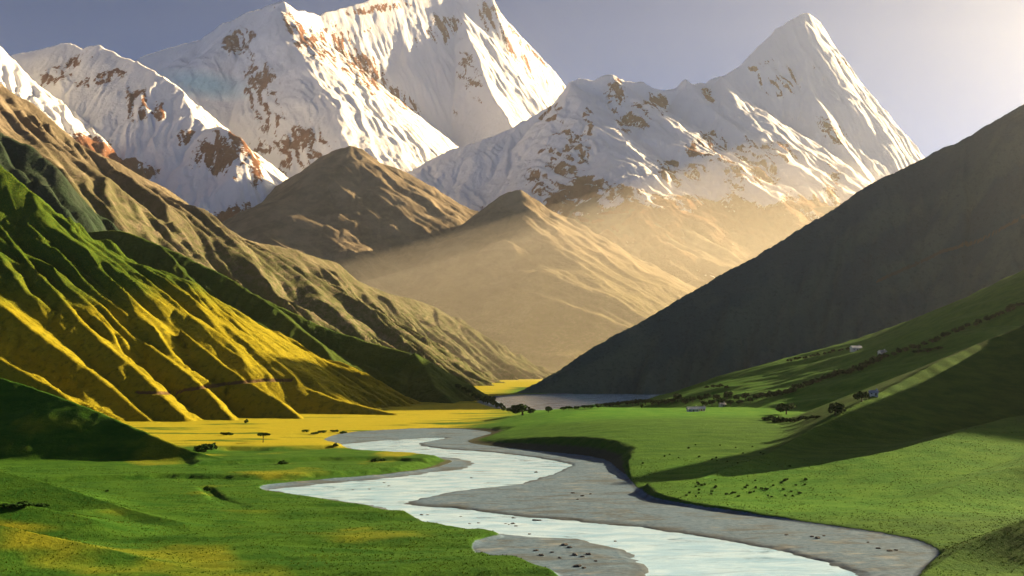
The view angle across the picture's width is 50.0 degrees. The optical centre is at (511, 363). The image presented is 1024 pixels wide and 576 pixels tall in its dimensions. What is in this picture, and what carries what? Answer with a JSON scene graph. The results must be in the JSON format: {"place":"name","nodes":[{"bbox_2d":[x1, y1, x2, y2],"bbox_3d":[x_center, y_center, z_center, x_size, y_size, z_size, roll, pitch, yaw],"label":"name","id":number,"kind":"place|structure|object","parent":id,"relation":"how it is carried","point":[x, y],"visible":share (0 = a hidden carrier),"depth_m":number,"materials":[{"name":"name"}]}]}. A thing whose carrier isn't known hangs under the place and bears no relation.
{"place":"outdoors","nodes":[
{"label":"outdoors","id":0,"kind":"place"},
{"bbox_2d":[0,133,120,235],"bbox_3d":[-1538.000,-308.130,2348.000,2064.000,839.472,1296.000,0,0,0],"label":"hill","id":1,"kind":"structure","parent":0,"point":[32,169],"depth_m":2322.53,"materials":[{"name":"green plant"}]},
{"bbox_2d":[0,46,146,178],"bbox_3d":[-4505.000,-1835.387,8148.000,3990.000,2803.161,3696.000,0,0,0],"label":"mountain","id":2,"kind":"structure","parent":0,"point":[16,79],"depth_m":8702.85,"materials":[{"name":"white snow"}]},
{"bbox_2d":[10,43,287,222],"bbox_3d":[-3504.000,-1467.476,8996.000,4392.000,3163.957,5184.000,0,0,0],"label":"mountain","id":3,"kind":"structure","parent":0,"point":[175,139],"depth_m":9006.09,"materials":[{"name":"white snow"}]},
{"bbox_2d":[0,165,420,421],"bbox_3d":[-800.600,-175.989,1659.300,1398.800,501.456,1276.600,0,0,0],"label":"hill","id":4,"kind":"structure","parent":0,"point":[107,327],"depth_m":1364.62,"materials":[{"name":"green plant"}]},
{"bbox_2d":[0,83,552,385],"bbox_3d":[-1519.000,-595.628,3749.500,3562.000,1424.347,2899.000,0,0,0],"label":"mountain","id":5,"kind":"structure","parent":0,"point":[334,296],"depth_m":3075.82,"materials":[{"name":"brown stone"}]},
{"bbox_2d":[88,230,487,402],"bbox_3d":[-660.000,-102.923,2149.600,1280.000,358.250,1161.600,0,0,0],"label":"hill","id":6,"kind":"structure","parent":0,"point":[415,376],"depth_m":1903.86,"materials":[{"name":"green plant"}]},
{"bbox_2d":[222,146,477,293],"bbox_3d":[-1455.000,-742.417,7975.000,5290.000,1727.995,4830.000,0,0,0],"label":"mountain","id":7,"kind":"structure","parent":0,"point":[361,215],"depth_m":7280.71,"materials":[{"name":"brown stone"}]},
{"bbox_2d":[136,0,565,177],"bbox_3d":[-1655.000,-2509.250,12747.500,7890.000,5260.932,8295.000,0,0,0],"label":"mountain","id":8,"kind":"structure","parent":0,"point":[286,89],"depth_m":12976.95,"materials":[{"name":"white snow"}]},
{"bbox_2d":[0,270,1023,575],"bbox_3d":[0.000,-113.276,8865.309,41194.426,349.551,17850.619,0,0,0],"label":"ground","id":9,"kind":"structure","parent":0,"point":[970,376],"depth_m":549.74,"materials":[{"name":"green plant"}]},
{"bbox_2d":[0,503,22,507],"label":"shrub","id":10,"kind":"object","parent":9,"relation":"on","point":[10,505],"visible":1,"depth_m":377.04,"materials":[{"name":"green plant"}]},
{"bbox_2d":[17,500,34,505],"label":"shrub","id":11,"kind":"object","parent":9,"relation":"on","point":[23,503],"visible":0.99,"depth_m":379.60,"materials":[{"name":"green plant"}]},
{"bbox_2d":[32,503,49,506],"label":"shrub","id":12,"kind":"object","parent":9,"relation":"on","point":[40,504],"visible":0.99,"depth_m":415.08,"materials":[{"name":"green plant"}]},
{"bbox_2d":[194,442,217,451],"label":"shrub","id":13,"kind":"object","parent":9,"relation":"on","point":[203,447],"visible":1,"depth_m":716.60,"materials":[{"name":"green plant"}]},
{"bbox_2d":[203,485,211,490],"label":"shrub","id":14,"kind":"object","parent":9,"relation":"on","point":[206,488],"visible":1,"depth_m":515.23,"materials":[{"name":"green plant"}]},
{"bbox_2d":[220,432,232,434],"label":"shrub","id":15,"kind":"object","parent":9,"relation":"on","point":[225,433],"visible":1,"depth_m":908.02,"materials":[{"name":"green plant"}]},
{"bbox_2d":[257,433,270,441],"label":"tree","id":16,"kind":"object","parent":9,"relation":"on","point":[263,434],"visible":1,"depth_m":783.28,"materials":[{"name":"green plant"}]},
{"bbox_2d":[278,460,288,463],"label":"shrub","id":17,"kind":"object","parent":9,"relation":"on","point":[282,462],"visible":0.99,"depth_m":640.20,"materials":[{"name":"green plant"}]},
{"bbox_2d":[485,396,495,403],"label":"tree","id":18,"kind":"object","parent":9,"relation":"on","point":[489,400],"visible":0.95,"depth_m":1642.32,"materials":[{"name":"green plant"}]},
{"bbox_2d":[509,404,535,414],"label":"tree","id":19,"kind":"object","parent":9,"relation":"on","point":[518,408],"visible":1,"depth_m":1115.85,"materials":[{"name":"green plant"}]},
{"bbox_2d":[545,406,552,412],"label":"tree","id":20,"kind":"object","parent":9,"relation":"on","point":[548,408],"visible":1,"depth_m":1085.80,"materials":[{"name":"green plant"}]},
{"bbox_2d":[673,393,682,401],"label":"tree","id":21,"kind":"object","parent":9,"relation":"on","point":[677,396],"visible":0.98,"depth_m":1357.12,"materials":[{"name":"green plant"}]},
{"bbox_2d":[681,398,688,403],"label":"tree","id":22,"kind":"object","parent":9,"relation":"on","point":[685,400],"visible":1,"depth_m":1314.82,"materials":[{"name":"green plant"}]},
{"bbox_2d":[686,406,698,411],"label":"house","id":23,"kind":"structure","parent":9,"relation":"on","point":[693,409],"depth_m":1033.63,"materials":[{"name":"metal"}]},
{"bbox_2d":[689,396,696,401],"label":"tree","id":24,"kind":"object","parent":9,"relation":"on","point":[692,398],"visible":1,"depth_m":1308.36,"materials":[{"name":"green plant"}]},
{"bbox_2d":[697,405,705,410],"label":"house","id":25,"kind":"structure","parent":9,"relation":"on","point":[702,408],"depth_m":1047.12,"materials":[{"name":"metal"}]},
{"bbox_2d":[703,393,710,398],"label":"tree","id":26,"kind":"object","parent":9,"relation":"on","point":[707,394],"visible":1,"depth_m":1281.58,"materials":[{"name":"green plant"}]},
{"bbox_2d":[713,394,720,398],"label":"tree","id":27,"kind":"object","parent":9,"relation":"on","point":[716,396],"visible":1,"depth_m":1255.62,"materials":[{"name":"green plant"}]},
{"bbox_2d":[717,399,726,402],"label":"tree","id":28,"kind":"object","parent":9,"relation":"on","point":[722,401],"visible":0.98,"depth_m":1203.69,"materials":[{"name":"green plant"}]},
{"bbox_2d":[723,391,732,398],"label":"tree","id":29,"kind":"object","parent":9,"relation":"on","point":[728,394],"visible":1,"depth_m":1235.31,"materials":[{"name":"green plant"}]},
{"bbox_2d":[741,392,749,399],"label":"tree","id":30,"kind":"object","parent":9,"relation":"on","point":[745,394],"visible":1,"depth_m":1185.69,"materials":[{"name":"green plant"}]},
{"bbox_2d":[752,394,760,399],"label":"tree","id":31,"kind":"object","parent":9,"relation":"on","point":[756,396],"visible":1,"depth_m":1145.22,"materials":[{"name":"green plant"}]},
{"bbox_2d":[761,415,776,419],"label":"shrub","id":32,"kind":"object","parent":9,"relation":"on","point":[767,417],"visible":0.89,"depth_m":876.01,"materials":[{"name":"green plant"}]},
{"bbox_2d":[771,416,787,421],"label":"shrub","id":33,"kind":"object","parent":9,"relation":"on","point":[780,419],"visible":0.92,"depth_m":851.94,"materials":[{"name":"green plant"}]},
{"bbox_2d":[775,403,796,413],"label":"tree","id":34,"kind":"object","parent":9,"relation":"on","point":[783,407],"visible":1,"depth_m":964.21,"materials":[{"name":"green plant"}]},
{"bbox_2d":[785,417,802,421],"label":"shrub","id":35,"kind":"object","parent":9,"relation":"on","point":[792,419],"visible":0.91,"depth_m":819.40,"materials":[{"name":"green plant"}]},
{"bbox_2d":[797,416,809,419],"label":"shrub","id":36,"kind":"object","parent":9,"relation":"on","point":[803,417],"visible":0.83,"depth_m":781.36,"materials":[{"name":"green plant"}]},
{"bbox_2d":[809,415,820,418],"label":"shrub","id":37,"kind":"object","parent":9,"relation":"on","point":[814,416],"visible":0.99,"depth_m":755.94,"materials":[{"name":"green plant"}]},
{"bbox_2d":[828,402,845,414],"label":"tree","id":38,"kind":"object","parent":9,"relation":"on","point":[839,408],"visible":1,"depth_m":714.89,"materials":[{"name":"green plant"}]},
{"bbox_2d":[850,345,861,351],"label":"house","id":39,"kind":"structure","parent":9,"relation":"on","point":[854,348],"depth_m":1294.94,"materials":[{"name":"metal"}]},
{"bbox_2d":[854,366,862,370],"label":"shrub","id":40,"kind":"object","parent":9,"relation":"on","point":[858,368],"visible":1,"depth_m":1133.30,"materials":[{"name":"green plant"}]},
{"bbox_2d":[853,391,869,401],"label":"tree","id":41,"kind":"object","parent":9,"relation":"on","point":[859,395],"visible":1,"depth_m":735.27,"materials":[{"name":"green plant"}]},
{"bbox_2d":[858,363,866,367],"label":"shrub","id":42,"kind":"object","parent":9,"relation":"on","point":[864,365],"visible":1,"depth_m":1135.06,"materials":[{"name":"green plant"}]},
{"bbox_2d":[868,389,878,396],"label":"hut","id":43,"kind":"object","parent":9,"relation":"on","point":[873,392],"visible":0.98,"depth_m":748.64,"materials":[{"name":"stone"}]},
{"bbox_2d":[911,349,923,352],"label":"shrub","id":44,"kind":"object","parent":9,"relation":"on","point":[917,351],"visible":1,"depth_m":1120.61,"materials":[{"name":"green plant"}]},
{"bbox_2d":[923,348,935,351],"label":"shrub","id":45,"kind":"object","parent":9,"relation":"on","point":[927,349],"visible":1,"depth_m":1109.49,"materials":[{"name":"green plant"}]},
{"bbox_2d":[940,332,947,336],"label":"shrub","id":46,"kind":"object","parent":9,"relation":"on","point":[942,334],"visible":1,"depth_m":1133.90,"materials":[{"name":"green plant"}]},
{"bbox_2d":[1005,304,1014,309],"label":"shrub","id":47,"kind":"object","parent":9,"relation":"on","point":[1011,307],"visible":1,"depth_m":1152.08,"materials":[{"name":"green plant"}]},
{"bbox_2d":[0,0,1023,157],"label":"sky","id":48,"kind":"structure","parent":0,"point":[943,71],"materials":[{"name":"grey"}]},
{"bbox_2d":[393,190,697,372],"bbox_3d":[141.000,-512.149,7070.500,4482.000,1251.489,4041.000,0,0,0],"label":"mountain","id":49,"kind":"structure","parent":0,"point":[533,281],"depth_m":6212.86,"materials":[{"name":"brown stone"}]},
{"bbox_2d":[270,438,857,575],"bbox_3d":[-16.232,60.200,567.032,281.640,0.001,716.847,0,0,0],"label":"river","id":50,"kind":"structure","parent":0,"point":[658,552],"depth_m":416.88,"materials":[{"name":"liquid"}]},
{"bbox_2d":[486,394,658,409],"bbox_3d":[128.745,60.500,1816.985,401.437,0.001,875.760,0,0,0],"label":"lake","id":51,"kind":"structure","parent":0,"point":[542,402],"depth_m":1870.59,"materials":[{"name":"liquid"}]},
{"bbox_2d":[407,13,924,283],"bbox_3d":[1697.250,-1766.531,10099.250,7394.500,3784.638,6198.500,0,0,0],"label":"mountain","id":52,"kind":"structure","parent":0,"point":[777,136],"depth_m":9582.96,"materials":[{"name":"white snow"}]},
{"bbox_2d":[565,193,837,287],"bbox_3d":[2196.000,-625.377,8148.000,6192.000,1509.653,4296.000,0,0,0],"label":"mountain","id":53,"kind":"structure","parent":0,"point":[716,259],"depth_m":7611.90,"materials":[{"name":"beige stone"}]},
{"bbox_2d":[516,104,1023,394],"bbox_3d":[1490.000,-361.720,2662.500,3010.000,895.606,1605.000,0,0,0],"label":"hill","id":54,"kind":"structure","parent":0,"point":[941,227],"depth_m":2341.53,"materials":[{"name":"grey stone"}]}
]}

